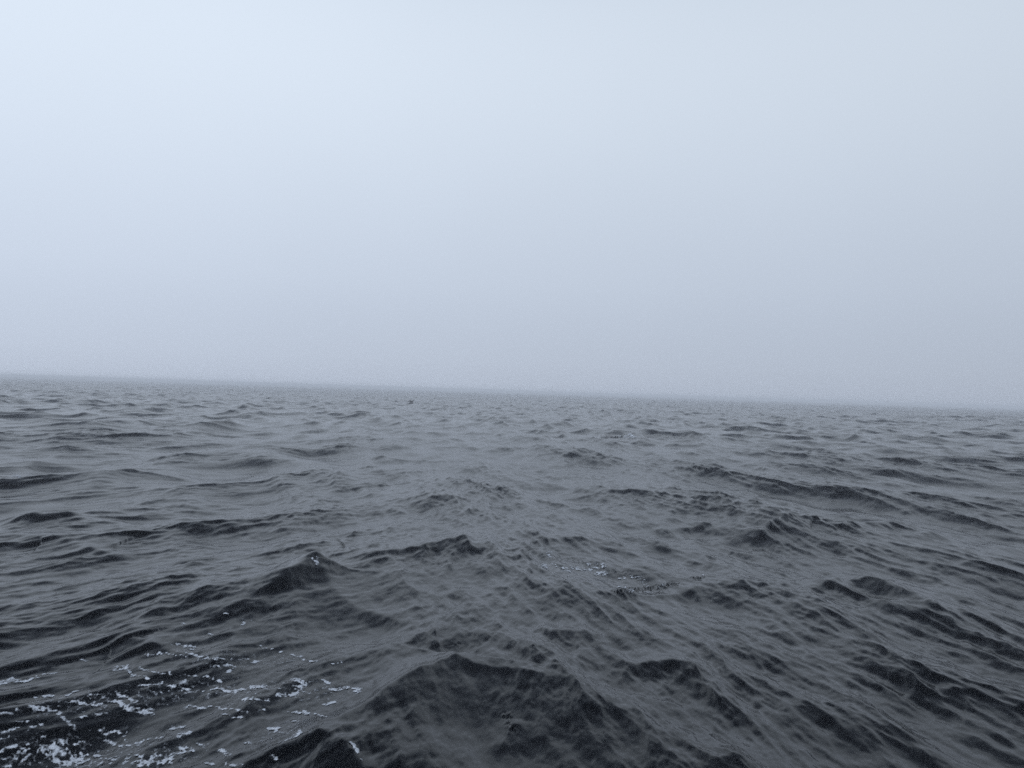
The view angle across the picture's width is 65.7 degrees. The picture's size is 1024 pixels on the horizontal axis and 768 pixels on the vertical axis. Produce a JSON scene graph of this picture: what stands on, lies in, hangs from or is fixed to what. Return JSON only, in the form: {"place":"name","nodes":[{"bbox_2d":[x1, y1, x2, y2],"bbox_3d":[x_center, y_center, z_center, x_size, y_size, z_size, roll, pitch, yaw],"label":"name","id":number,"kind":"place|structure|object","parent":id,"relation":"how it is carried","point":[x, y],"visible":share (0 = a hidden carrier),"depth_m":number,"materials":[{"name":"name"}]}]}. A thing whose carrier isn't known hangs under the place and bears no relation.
{"place":"outdoors","nodes":[
{"label":"outdoors","id":0,"kind":"place"},
{"bbox_2d":[0,376,1023,767],"bbox_3d":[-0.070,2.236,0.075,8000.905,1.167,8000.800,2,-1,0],"label":"water","id":1,"kind":"structure","parent":0,"point":[852,596],"depth_m":9.38,"materials":[{"name":"black liquid"}]},
{"bbox_2d":[0,613,360,767],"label":"sea foam","id":2,"kind":"object","parent":1,"relation":"on","point":[54,747],"visible":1,"depth_m":5.38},
{"bbox_2d":[17,474,360,758],"bbox_3d":[-5.396,2.053,12.070,2.328,0.298,17.235,2,-1,-39],"label":"sea foam","id":3,"kind":"object","parent":1,"relation":"on","point":[354,747],"visible":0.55,"depth_m":4.80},
{"bbox_2d":[541,551,703,595],"bbox_3d":[1.062,2.366,9.937,2.282,0.200,1.945,2,-1,29],"label":"sea foam","id":4,"kind":"object","parent":1,"relation":"on","point":[589,569],"visible":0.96,"depth_m":10.18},
{"bbox_2d":[0,0,1023,407],"label":"sky","id":5,"kind":"structure","parent":0,"point":[795,200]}
]}

